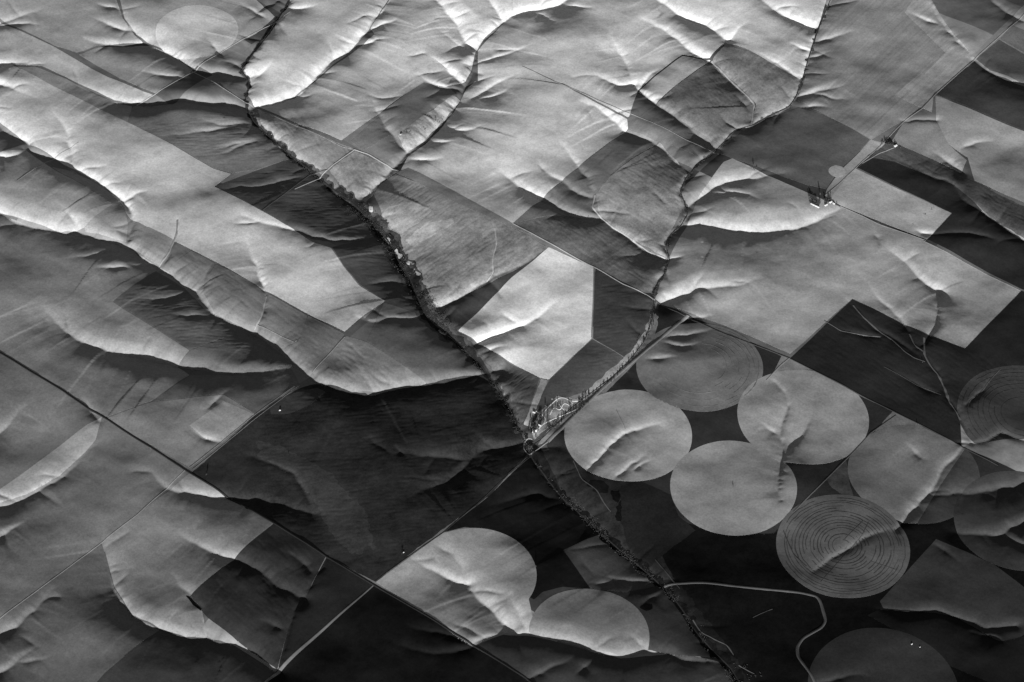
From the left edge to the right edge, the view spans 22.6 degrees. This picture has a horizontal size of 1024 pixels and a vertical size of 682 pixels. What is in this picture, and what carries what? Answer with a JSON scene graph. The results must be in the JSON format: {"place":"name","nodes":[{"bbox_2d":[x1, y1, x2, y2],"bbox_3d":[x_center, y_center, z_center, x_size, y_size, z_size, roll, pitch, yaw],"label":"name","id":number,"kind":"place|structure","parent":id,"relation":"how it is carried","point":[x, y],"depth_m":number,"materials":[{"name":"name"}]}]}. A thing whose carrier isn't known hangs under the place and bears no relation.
{"place":"outdoors","nodes":[
{"label":"outdoors","id":0,"kind":"place"},
{"bbox_2d":[0,417,101,501],"bbox_3d":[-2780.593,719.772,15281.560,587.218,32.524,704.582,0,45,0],"label":"crop field","id":1,"kind":"structure","parent":0,"point":[61,458],"depth_m":15254.10,"materials":[{"name":"soil"}]},
{"bbox_2d":[0,150,111,231],"bbox_3d":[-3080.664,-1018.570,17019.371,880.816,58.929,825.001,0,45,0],"label":"crop field","id":2,"kind":"structure","parent":0,"point":[44,194],"depth_m":16931.22,"materials":[{"name":"soil"}]},
{"bbox_2d":[0,0,142,51],"bbox_3d":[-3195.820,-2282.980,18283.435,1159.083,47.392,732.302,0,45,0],"label":"crop field","id":3,"kind":"structure","parent":0,"point":[76,25],"depth_m":18262.06,"materials":[{"name":"soil"}]},
{"bbox_2d":[18,66,131,121],"bbox_3d":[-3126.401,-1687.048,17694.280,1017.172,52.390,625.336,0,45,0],"label":"crop field","id":4,"kind":"structure","parent":0,"point":[121,111],"depth_m":17704.01,"materials":[{"name":"grey plant"}]},
{"bbox_2d":[0,23,151,103],"bbox_3d":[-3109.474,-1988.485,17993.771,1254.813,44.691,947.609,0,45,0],"label":"crop field","id":5,"kind":"structure","parent":0,"point":[18,47],"depth_m":17932.68,"materials":[{"name":"grey plant"}]},
{"bbox_2d":[0,543,158,681],"bbox_3d":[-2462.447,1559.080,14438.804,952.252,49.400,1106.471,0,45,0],"label":"crop field","id":6,"kind":"structure","parent":0,"point":[75,622],"depth_m":14363.31,"materials":[{"name":"soil"}]},
{"bbox_2d":[0,215,159,301],"bbox_3d":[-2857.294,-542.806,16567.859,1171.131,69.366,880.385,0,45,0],"label":"crop field","id":7,"kind":"structure","parent":0,"point":[35,260],"depth_m":16500.31,"materials":[{"name":"grey plant"}]},
{"bbox_2d":[52,167,127,241],"bbox_3d":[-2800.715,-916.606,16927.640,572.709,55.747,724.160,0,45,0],"label":"crop field","id":8,"kind":"structure","parent":0,"point":[111,221],"depth_m":16805.12,"materials":[{"name":"white plant"}]},
{"bbox_2d":[0,354,188,615],"bbox_3d":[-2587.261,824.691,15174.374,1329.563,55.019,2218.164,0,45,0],"label":"crop field","id":9,"kind":"structure","parent":0,"point":[110,480],"depth_m":15148.06,"materials":[{"name":"soil"}]},
{"bbox_2d":[0,271,188,416],"bbox_3d":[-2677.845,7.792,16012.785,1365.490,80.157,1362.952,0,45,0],"label":"crop field","id":10,"kind":"structure","parent":0,"point":[106,358],"depth_m":15970.70,"materials":[{"name":"soil"}]},
{"bbox_2d":[79,46,192,92],"bbox_3d":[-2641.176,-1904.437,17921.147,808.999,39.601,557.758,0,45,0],"label":"crop field","id":11,"kind":"structure","parent":0,"point":[151,69],"depth_m":17934.61,"materials":[{"name":"soil"}]},
{"bbox_2d":[130,227,172,264],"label":"crop field","id":12,"kind":"structure","parent":0,"point":[151,244],"depth_m":16648.60,"materials":[{"name":"soil"}]},
{"bbox_2d":[108,395,255,467],"bbox_3d":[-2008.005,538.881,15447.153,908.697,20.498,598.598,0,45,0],"label":"crop field","id":13,"kind":"structure","parent":0,"point":[166,427],"depth_m":15478.86,"materials":[{"name":"grey plant"}]},
{"bbox_2d":[97,631,273,681],"bbox_3d":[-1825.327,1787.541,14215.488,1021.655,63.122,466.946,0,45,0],"label":"crop field","id":14,"kind":"structure","parent":0,"point":[160,656],"depth_m":14201.28,"materials":[{"name":"soil"}]},
{"bbox_2d":[103,473,271,637],"bbox_3d":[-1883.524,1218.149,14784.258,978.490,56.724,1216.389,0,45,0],"label":"crop field","id":15,"kind":"structure","parent":0,"point":[168,552],"depth_m":14791.33,"materials":[{"name":"soil"}]},
{"bbox_2d":[168,251,214,289],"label":"crop field","id":16,"kind":"structure","parent":0,"point":[191,269],"depth_m":16462.10,"materials":[{"name":"soil"}]},
{"bbox_2d":[0,59,383,330],"bbox_3d":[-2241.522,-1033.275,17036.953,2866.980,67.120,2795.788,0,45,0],"label":"crop field","id":17,"kind":"structure","parent":0,"point":[152,181],"depth_m":16930.44,"materials":[{"name":"white plant"}]},
{"bbox_2d":[156,5,237,58],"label":"circular field","id":18,"kind":"structure","parent":0,"point":[191,31],"depth_m":18192.43,"materials":[{"name":"soil"}]},
{"bbox_2d":[120,0,274,67],"bbox_3d":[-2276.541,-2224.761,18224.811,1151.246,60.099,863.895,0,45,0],"label":"crop field","id":19,"kind":"structure","parent":0,"point":[142,18],"depth_m":18322.25,"materials":[{"name":"white plant"}]},
{"bbox_2d":[114,271,293,366],"bbox_3d":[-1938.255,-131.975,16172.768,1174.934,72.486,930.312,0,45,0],"label":"crop field","id":20,"kind":"structure","parent":0,"point":[172,309],"depth_m":16145.44,"materials":[{"name":"grey plant"}]},
{"bbox_2d":[128,103,287,172],"bbox_3d":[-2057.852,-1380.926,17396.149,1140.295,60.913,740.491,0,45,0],"label":"crop field","id":21,"kind":"structure","parent":0,"point":[230,140],"depth_m":17401.94,"materials":[{"name":"grey plant"}]},
{"bbox_2d":[190,401,254,442],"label":"crop field","id":22,"kind":"structure","parent":0,"point":[220,422],"depth_m":15490.19,"materials":[{"name":"soil"}]},
{"bbox_2d":[155,369,299,412],"bbox_3d":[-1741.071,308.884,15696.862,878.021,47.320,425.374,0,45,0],"label":"crop field","id":23,"kind":"structure","parent":0,"point":[256,392],"depth_m":15714.37,"materials":[{"name":"grey plant"}]},
{"bbox_2d":[179,339,282,372],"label":"crop field","id":24,"kind":"structure","parent":0,"point":[223,355],"depth_m":15893.07,"materials":[{"name":"soil"}]},
{"bbox_2d":[203,264,265,325],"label":"crop field","id":25,"kind":"structure","parent":0,"point":[234,297],"depth_m":16266.24,"materials":[{"name":"grey plant"}]},
{"bbox_2d":[191,524,324,668],"bbox_3d":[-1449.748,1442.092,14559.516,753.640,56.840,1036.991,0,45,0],"label":"crop field","id":26,"kind":"structure","parent":0,"point":[251,596],"depth_m":14564.39,"materials":[{"name":"grey plant"}]},
{"bbox_2d":[258,294,306,347],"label":"crop field","id":27,"kind":"structure","parent":0,"point":[282,318],"depth_m":16126.20,"materials":[{"name":"soil"}]},
{"bbox_2d":[215,160,372,242],"bbox_3d":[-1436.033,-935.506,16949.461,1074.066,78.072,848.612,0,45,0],"label":"crop field","id":28,"kind":"structure","parent":0,"point":[313,210],"depth_m":16917.85,"materials":[{"name":"soil"}]},
{"bbox_2d":[269,388,324,413],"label":"crop field","id":29,"kind":"structure","parent":0,"point":[290,403],"depth_m":15616.49,"materials":[{"name":"black plant"}]},
{"bbox_2d":[284,316,343,370],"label":"crop field","id":30,"kind":"structure","parent":0,"point":[313,346],"depth_m":15971.01,"materials":[{"name":"soil"}]},
{"bbox_2d":[244,0,387,106],"bbox_3d":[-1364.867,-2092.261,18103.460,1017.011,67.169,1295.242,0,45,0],"label":"crop field","id":31,"kind":"structure","parent":0,"point":[306,43],"depth_m":18081.07,"materials":[{"name":"soil"}]},
{"bbox_2d":[287,126,352,168],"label":"crop field","id":32,"kind":"structure","parent":0,"point":[314,149],"depth_m":17276.98,"materials":[{"name":"grey plant"}]},
{"bbox_2d":[279,558,371,666],"bbox_3d":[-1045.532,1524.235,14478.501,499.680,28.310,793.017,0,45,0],"label":"crop field","id":33,"kind":"structure","parent":0,"point":[335,589],"depth_m":14513.07,"materials":[{"name":"soil"}]},
{"bbox_2d":[192,375,527,581],"bbox_3d":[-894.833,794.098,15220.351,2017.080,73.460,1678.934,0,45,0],"label":"crop field","id":34,"kind":"structure","parent":0,"point":[411,469],"depth_m":15283.94,"materials":[{"name":"soil"}]},
{"bbox_2d":[259,34,463,139],"bbox_3d":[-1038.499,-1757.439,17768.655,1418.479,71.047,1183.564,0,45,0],"label":"crop field","id":35,"kind":"structure","parent":0,"point":[374,75],"depth_m":17777.30,"materials":[{"name":"grey plant"}]},
{"bbox_2d":[313,336,425,391],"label":"crop field","id":36,"kind":"structure","parent":0,"point":[350,364],"depth_m":15803.62,"materials":[{"name":"soil"}]},
{"bbox_2d":[351,118,389,149],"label":"crop field","id":37,"kind":"structure","parent":0,"point":[373,133],"depth_m":17377.19,"materials":[{"name":"grey plant"}]},
{"bbox_2d":[332,237,415,319],"bbox_3d":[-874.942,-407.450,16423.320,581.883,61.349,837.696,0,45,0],"label":"crop field","id":38,"kind":"structure","parent":0,"point":[367,266],"depth_m":16458.12,"materials":[{"name":"grey plant"}]},
{"bbox_2d":[239,1,523,433],"bbox_3d":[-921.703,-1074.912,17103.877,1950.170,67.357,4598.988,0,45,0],"label":"creek bank","id":39,"kind":"structure","parent":0,"point":[415,278],"depth_m":16461.51,"materials":[{"name":"soil"}]},
{"bbox_2d":[268,586,528,681],"bbox_3d":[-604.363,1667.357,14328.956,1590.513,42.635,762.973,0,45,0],"label":"crop field","id":40,"kind":"structure","parent":0,"point":[373,634],"depth_m":14249.39,"materials":[{"name":"soil"}]},
{"bbox_2d":[382,83,455,142],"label":"crop field","id":41,"kind":"structure","parent":0,"point":[403,113],"depth_m":17602.83,"materials":[{"name":"grey plant"}]},
{"bbox_2d":[367,303,478,383],"bbox_3d":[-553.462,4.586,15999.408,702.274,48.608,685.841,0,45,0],"label":"crop field","id":42,"kind":"structure","parent":0,"point":[410,340],"depth_m":15946.35,"materials":[{"name":"soil"}]},
{"bbox_2d":[371,0,513,81],"bbox_3d":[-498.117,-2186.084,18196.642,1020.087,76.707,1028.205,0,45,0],"label":"crop field","id":43,"kind":"structure","parent":0,"point":[450,35],"depth_m":18246.59,"materials":[{"name":"soil"}]},
{"bbox_2d":[377,528,536,644],"bbox_3d":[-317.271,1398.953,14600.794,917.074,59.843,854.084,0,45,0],"label":"crop field","id":44,"kind":"structure","parent":0,"point":[474,586],"depth_m":14617.17,"materials":[{"name":"grey plant"}]},
{"bbox_2d":[396,168,540,238],"bbox_3d":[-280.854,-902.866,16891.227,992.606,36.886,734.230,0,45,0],"label":"crop field","id":45,"kind":"structure","parent":0,"point":[437,187],"depth_m":16932.37,"materials":[{"name":"soil"}]},
{"bbox_2d":[440,269,521,329],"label":"crop field","id":46,"kind":"structure","parent":0,"point":[459,313],"depth_m":16249.92,"materials":[{"name":"grey plant"}]},
{"bbox_2d":[0,0,1023,681],"bbox_3d":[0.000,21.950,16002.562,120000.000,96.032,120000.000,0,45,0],"label":"ground","id":47,"kind":"structure","parent":0,"point":[976,26],"depth_m":17223.86,"materials":[{"name":"soil"}]},
{"bbox_2d":[0,352,532,681],"bbox_3d":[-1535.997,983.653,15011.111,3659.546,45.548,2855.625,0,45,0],"label":"highway","id":48,"kind":"structure","parent":47,"relation":"on","point":[292,534],"depth_m":14934.62,"materials":[{"name":"black asphalt"}]},
{"bbox_2d":[258,110,298,143],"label":"pasture","id":49,"kind":"structure","parent":47,"relation":"attached to","point":[282,130],"depth_m":17457.07,"materials":[{"name":"plant"}]},
{"bbox_2d":[256,441,375,554],"bbox_3d":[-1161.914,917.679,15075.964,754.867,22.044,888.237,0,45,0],"label":"pasture","id":50,"kind":"structure","parent":47,"relation":"attached to","point":[344,515],"depth_m":15064.14,"materials":[{"name":"plant"}]},
{"bbox_2d":[330,151,398,201],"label":"pasture","id":51,"kind":"structure","parent":47,"relation":"attached to","point":[360,176],"depth_m":17119.93,"materials":[{"name":"plant"}]},
{"bbox_2d":[382,201,430,233],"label":"pasture","id":52,"kind":"structure","parent":47,"relation":"attached to","point":[401,218],"depth_m":16800.98,"materials":[{"name":"plant"}]},
{"bbox_2d":[398,95,459,152],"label":"pasture","id":53,"kind":"structure","parent":47,"relation":"attached to","point":[417,135],"depth_m":17452.97,"materials":[{"name":"plant"}]},
{"bbox_2d":[406,218,453,245],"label":"pasture","id":54,"kind":"structure","parent":47,"relation":"attached to","point":[426,231],"depth_m":16698.27,"materials":[{"name":"plant"}]},
{"bbox_2d":[374,174,547,307],"bbox_3d":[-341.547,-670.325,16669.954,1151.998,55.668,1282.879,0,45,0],"label":"pasture","id":55,"kind":"structure","parent":47,"relation":"attached to","point":[454,261],"depth_m":16599.72,"materials":[{"name":"plant"}]},
{"bbox_2d":[241,0,738,681],"bbox_3d":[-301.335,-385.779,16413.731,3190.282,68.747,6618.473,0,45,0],"label":"creek","id":56,"kind":"structure","parent":47,"relation":"in","point":[471,356],"depth_m":15950.94,"materials":[{"name":"black liquid"}]},
{"bbox_2d":[467,337,538,422],"bbox_3d":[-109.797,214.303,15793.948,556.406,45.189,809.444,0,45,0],"label":"pasture","id":57,"kind":"structure","parent":47,"relation":"attached to","point":[519,385],"depth_m":15750.50,"materials":[{"name":"plant"}]},
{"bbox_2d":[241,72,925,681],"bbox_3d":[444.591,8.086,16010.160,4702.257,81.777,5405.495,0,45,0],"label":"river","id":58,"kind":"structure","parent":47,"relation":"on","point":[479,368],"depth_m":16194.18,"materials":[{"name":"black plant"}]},
{"bbox_2d":[713,45,799,123],"bbox_3d":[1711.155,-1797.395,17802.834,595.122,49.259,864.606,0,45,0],"label":"pasture","id":59,"kind":"structure","parent":47,"relation":"attached to","point":[767,87],"depth_m":17807.37,"materials":[{"name":"plant"}]},
{"bbox_2d":[401,78,627,222],"bbox_3d":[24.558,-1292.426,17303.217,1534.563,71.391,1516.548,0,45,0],"label":"crop field","id":60,"kind":"structure","parent":0,"point":[512,150],"depth_m":17335.39,"materials":[{"name":"soil"}]},
{"bbox_2d":[445,457,598,598],"bbox_3d":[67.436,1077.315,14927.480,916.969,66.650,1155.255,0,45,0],"label":"crop field","id":61,"kind":"structure","parent":0,"point":[533,516],"depth_m":14943.48,"materials":[{"name":"soil"}]},
{"bbox_2d":[459,247,592,378],"bbox_3d":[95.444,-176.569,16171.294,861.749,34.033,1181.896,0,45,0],"label":"crop field","id":62,"kind":"structure","parent":0,"point":[534,316],"depth_m":16146.83,"materials":[{"name":"grey plant"}]},
{"bbox_2d":[532,396,587,438],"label":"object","id":63,"kind":"structure","parent":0,"point":[555,412],"depth_m":15555.24,"materials":[{"name":"plant"}]},
{"bbox_2d":[535,340,622,411],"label":"crop field","id":64,"kind":"structure","parent":0,"point":[588,366],"depth_m":15784.43,"materials":[{"name":"grey plant"}]},
{"bbox_2d":[514,130,657,222],"bbox_3d":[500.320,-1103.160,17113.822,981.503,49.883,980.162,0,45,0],"label":"crop field","id":65,"kind":"structure","parent":0,"point":[574,192],"depth_m":17063.43,"materials":[{"name":"soil"}]},
{"bbox_2d":[529,589,648,655],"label":"circular field","id":66,"kind":"structure","parent":0,"point":[599,620],"depth_m":14392.48,"materials":[{"name":"grey plant"}]},
{"bbox_2d":[515,215,666,295],"bbox_3d":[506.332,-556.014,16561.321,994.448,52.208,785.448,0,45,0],"label":"pasture","id":67,"kind":"structure","parent":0,"point":[604,247],"depth_m":16597.97,"materials":[{"name":"plant"}]},
{"bbox_2d":[476,635,732,681],"bbox_3d":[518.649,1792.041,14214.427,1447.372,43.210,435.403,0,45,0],"label":"crop field","id":68,"kind":"structure","parent":0,"point":[534,659],"depth_m":14201.67,"materials":[{"name":"grey plant"}]},
{"bbox_2d":[543,445,672,579],"bbox_3d":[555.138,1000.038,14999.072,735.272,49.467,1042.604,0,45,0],"label":"pasture","id":69,"kind":"structure","parent":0,"point":[571,482],"depth_m":15083.73,"materials":[{"name":"plant"}]},
{"bbox_2d":[564,535,651,592],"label":"crop field","id":70,"kind":"structure","parent":0,"point":[598,563],"depth_m":14713.20,"materials":[{"name":"grey plant"}]},
{"bbox_2d":[576,312,657,406],"bbox_3d":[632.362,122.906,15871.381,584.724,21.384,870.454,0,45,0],"label":"pasture","id":71,"kind":"structure","parent":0,"point":[611,372],"depth_m":15902.10,"materials":[{"name":"plant"}]},
{"bbox_2d":[546,314,688,441],"bbox_3d":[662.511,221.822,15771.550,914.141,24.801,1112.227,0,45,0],"label":"creek road","id":72,"kind":"structure","parent":0,"point":[592,397],"depth_m":15786.47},
{"bbox_2d":[593,269,654,356],"bbox_3d":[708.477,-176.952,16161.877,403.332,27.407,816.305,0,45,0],"label":"crop field","id":73,"kind":"structure","parent":0,"point":[621,315],"depth_m":16147.56,"materials":[{"name":"soil"}]},
{"bbox_2d":[564,389,691,480],"bbox_3d":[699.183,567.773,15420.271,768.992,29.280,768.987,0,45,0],"label":"circular field","id":74,"kind":"structure","parent":0,"point":[628,435],"depth_m":15409.83,"materials":[{"name":"grey plant"}]},
{"bbox_2d":[520,431,743,681],"bbox_3d":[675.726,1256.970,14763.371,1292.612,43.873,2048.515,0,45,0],"label":"creek bank","id":75,"kind":"structure","parent":0,"point":[725,657],"depth_m":14703.10,"materials":[{"name":"soil"}]},
{"bbox_2d":[524,433,749,681],"bbox_3d":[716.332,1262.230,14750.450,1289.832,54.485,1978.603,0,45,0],"label":"river","id":76,"kind":"structure","parent":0,"point":[688,601],"depth_m":14496.37,"materials":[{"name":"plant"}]},
{"bbox_2d":[595,143,687,257],"bbox_3d":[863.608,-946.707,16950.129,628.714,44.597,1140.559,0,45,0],"label":"pasture","id":77,"kind":"structure","parent":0,"point":[639,198],"depth_m":16928.91,"materials":[{"name":"plant"}]},
{"bbox_2d":[478,0,825,116],"bbox_3d":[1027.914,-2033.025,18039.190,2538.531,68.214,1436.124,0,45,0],"label":"crop field","id":78,"kind":"structure","parent":0,"point":[619,54],"depth_m":18133.21,"materials":[{"name":"soil"}]},
{"bbox_2d":[596,586,715,657],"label":"crop field","id":79,"kind":"structure","parent":0,"point":[670,632],"depth_m":14398.17,"materials":[{"name":"soil"}]},
{"bbox_2d":[620,481,695,566],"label":"pasture","id":80,"kind":"structure","parent":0,"point":[655,526],"depth_m":14931.77,"materials":[{"name":"plant"}]},
{"bbox_2d":[629,107,719,157],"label":"crop field","id":81,"kind":"structure","parent":0,"point":[662,119],"depth_m":17411.33,"materials":[{"name":"grey plant"}]},
{"bbox_2d":[639,56,709,103],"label":"crop field","id":82,"kind":"structure","parent":0,"point":[657,88],"depth_m":17815.31,"materials":[{"name":"white plant"}]},
{"bbox_2d":[530,1,829,446],"bbox_3d":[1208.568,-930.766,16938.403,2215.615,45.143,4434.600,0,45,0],"label":"creek","id":83,"kind":"structure","parent":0,"point":[686,216],"depth_m":16930.31,"materials":[{"name":"black liquid"}]},
{"bbox_2d":[636,323,762,411],"bbox_3d":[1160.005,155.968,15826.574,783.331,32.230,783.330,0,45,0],"label":"circular field","id":84,"kind":"structure","parent":0,"point":[698,367],"depth_m":15810.61,"materials":[{"name":"grey plant"}]},
{"bbox_2d":[656,62,752,145],"bbox_3d":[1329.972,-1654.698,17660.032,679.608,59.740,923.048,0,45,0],"label":"pasture","id":85,"kind":"structure","parent":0,"point":[710,101],"depth_m":17608.40,"materials":[{"name":"plant"}]},
{"bbox_2d":[670,441,796,535],"bbox_3d":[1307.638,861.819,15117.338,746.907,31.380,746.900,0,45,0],"label":"circular field","id":86,"kind":"structure","parent":0,"point":[760,496],"depth_m":15105.23,"materials":[{"name":"grey plant"}]},
{"bbox_2d":[664,581,826,681],"bbox_3d":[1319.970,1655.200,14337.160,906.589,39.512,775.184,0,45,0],"label":"farm track","id":87,"kind":"structure","parent":0,"point":[803,637],"depth_m":14553.24,"materials":[{"name":"grey soil"}]},
{"bbox_2d":[547,303,1014,534],"bbox_3d":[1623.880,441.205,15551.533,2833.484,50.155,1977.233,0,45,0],"label":"crop field","id":88,"kind":"structure","parent":0,"point":[715,426],"depth_m":15422.80,"materials":[{"name":"soil"}]},
{"bbox_2d":[719,107,868,188],"bbox_3d":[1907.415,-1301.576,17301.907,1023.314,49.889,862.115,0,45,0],"label":"crop field","id":89,"kind":"structure","parent":0,"point":[804,146],"depth_m":17305.22,"materials":[{"name":"grey plant"}]},
{"bbox_2d":[737,370,868,463],"bbox_3d":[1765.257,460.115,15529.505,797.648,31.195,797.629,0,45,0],"label":"circular field","id":90,"kind":"structure","parent":0,"point":[803,416],"depth_m":15521.92,"materials":[{"name":"soil"}]},
{"bbox_2d":[618,481,1023,681],"bbox_3d":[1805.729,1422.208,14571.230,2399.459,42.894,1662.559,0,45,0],"label":"pasture","id":91,"kind":"structure","parent":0,"point":[764,644],"depth_m":14506.03,"materials":[{"name":"plant"}]},
{"bbox_2d":[655,159,1020,352],"bbox_3d":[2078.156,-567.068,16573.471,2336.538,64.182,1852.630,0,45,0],"label":"crop field","id":92,"kind":"structure","parent":0,"point":[771,261],"depth_m":16430.21,"materials":[{"name":"soil"}]},
{"bbox_2d":[827,462,853,495],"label":"pasture","id":93,"kind":"structure","parent":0,"point":[838,479],"depth_m":15139.90,"materials":[{"name":"plant"}]},
{"bbox_2d":[776,494,909,597],"bbox_3d":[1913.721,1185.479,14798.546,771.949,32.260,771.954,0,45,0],"label":"circular field","id":94,"kind":"structure","parent":0,"point":[842,546],"depth_m":14794.57,"materials":[{"name":"grey plant"}]},
{"bbox_2d":[826,140,884,197],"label":"crop field","id":95,"kind":"structure","parent":0,"point":[870,146],"depth_m":17183.55,"materials":[{"name":"soil"}]},
{"bbox_2d":[808,628,956,681],"bbox_3d":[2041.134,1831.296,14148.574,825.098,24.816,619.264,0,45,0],"label":"circular field","id":96,"kind":"structure","parent":0,"point":[875,655],"depth_m":14205.56,"materials":[{"name":"grey plant"}]},
{"bbox_2d":[797,0,974,138],"bbox_3d":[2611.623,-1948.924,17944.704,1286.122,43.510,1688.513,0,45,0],"label":"crop field","id":97,"kind":"structure","parent":0,"point":[869,59],"depth_m":17941.43,"materials":[{"name":"grey plant"}]},
{"bbox_2d":[830,169,950,238],"bbox_3d":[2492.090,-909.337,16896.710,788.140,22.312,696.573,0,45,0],"label":"crop field","id":98,"kind":"structure","parent":0,"point":[863,193],"depth_m":16880.55,"materials":[{"name":"soil"}]},
{"bbox_2d":[848,425,963,522],"bbox_3d":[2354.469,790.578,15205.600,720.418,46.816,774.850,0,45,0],"label":"circular field","id":99,"kind":"structure","parent":0,"point":[899,472],"depth_m":15236.31,"materials":[{"name":"grey plant"}]},
{"bbox_2d":[791,291,1023,445],"bbox_3d":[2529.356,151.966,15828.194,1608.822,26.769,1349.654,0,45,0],"label":"crop field","id":100,"kind":"structure","parent":0,"point":[857,363],"depth_m":15864.53,"materials":[{"name":"soil"}]},
{"bbox_2d":[895,72,937,111],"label":"crop field","id":101,"kind":"structure","parent":0,"point":[919,89],"depth_m":17698.76,"materials":[{"name":"soil"}]},
{"bbox_2d":[892,121,966,172],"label":"crop field","id":102,"kind":"structure","parent":0,"point":[927,139],"depth_m":17322.81,"materials":[{"name":"grey plant"}]},
{"bbox_2d":[905,0,973,92],"bbox_3d":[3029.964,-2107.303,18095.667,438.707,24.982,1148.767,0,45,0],"label":"crop field","id":103,"kind":"structure","parent":0,"point":[954,59],"depth_m":18104.90,"materials":[{"name":"grey plant"}]},
{"bbox_2d":[857,157,1023,289],"bbox_3d":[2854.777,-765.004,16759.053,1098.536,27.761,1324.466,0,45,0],"label":"crop field","id":104,"kind":"structure","parent":0,"point":[969,231],"depth_m":16717.84,"materials":[{"name":"soil"}]},
{"bbox_2d":[867,144,1023,237],"bbox_3d":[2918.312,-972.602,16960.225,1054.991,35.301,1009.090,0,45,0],"label":"pasture","id":105,"kind":"structure","parent":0,"point":[1005,212],"depth_m":16972.79,"materials":[{"name":"plant"}]},
{"bbox_2d":[868,609,1023,681],"bbox_3d":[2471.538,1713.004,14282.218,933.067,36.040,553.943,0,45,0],"label":"crop field","id":106,"kind":"structure","parent":0,"point":[956,643],"depth_m":14291.98,"materials":[{"name":"soil"}]},
{"bbox_2d":[917,449,979,523],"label":"circular field","id":107,"kind":"structure","parent":0,"point":[962,474],"depth_m":15124.36,"materials":[{"name":"soil"}]},
{"bbox_2d":[880,539,1023,640],"bbox_3d":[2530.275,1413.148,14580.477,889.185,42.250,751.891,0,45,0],"label":"crop field","id":108,"kind":"structure","parent":0,"point":[972,590],"depth_m":14555.16,"materials":[{"name":"soil"}]},
{"bbox_2d":[935,96,1023,201],"bbox_3d":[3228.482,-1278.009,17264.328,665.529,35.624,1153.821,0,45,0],"label":"crop field","id":109,"kind":"structure","parent":0,"point":[991,149],"depth_m":17326.98,"materials":[{"name":"grey plant"}]},
{"bbox_2d":[938,62,1023,128],"bbox_3d":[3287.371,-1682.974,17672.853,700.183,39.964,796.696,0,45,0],"label":"crop field","id":110,"kind":"structure","parent":0,"point":[975,86],"depth_m":17674.86,"materials":[{"name":"grey plant"}]},
{"bbox_2d":[954,471,1023,570],"bbox_3d":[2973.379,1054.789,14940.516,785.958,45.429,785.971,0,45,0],"label":"circular field","id":111,"kind":"structure","parent":0,"point":[989,516],"depth_m":14948.32,"materials":[{"name":"grey plant"}]},
{"bbox_2d":[957,365,1023,442],"bbox_3d":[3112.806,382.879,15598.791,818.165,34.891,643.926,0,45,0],"label":"circular field","id":112,"kind":"structure","parent":0,"point":[993,411],"depth_m":15573.64,"materials":[{"name":"grey plant"}]},
{"bbox_2d":[976,40,1023,83],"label":"crop field","id":113,"kind":"structure","parent":0,"point":[1000,57],"depth_m":17962.10,"materials":[{"name":"soil"}]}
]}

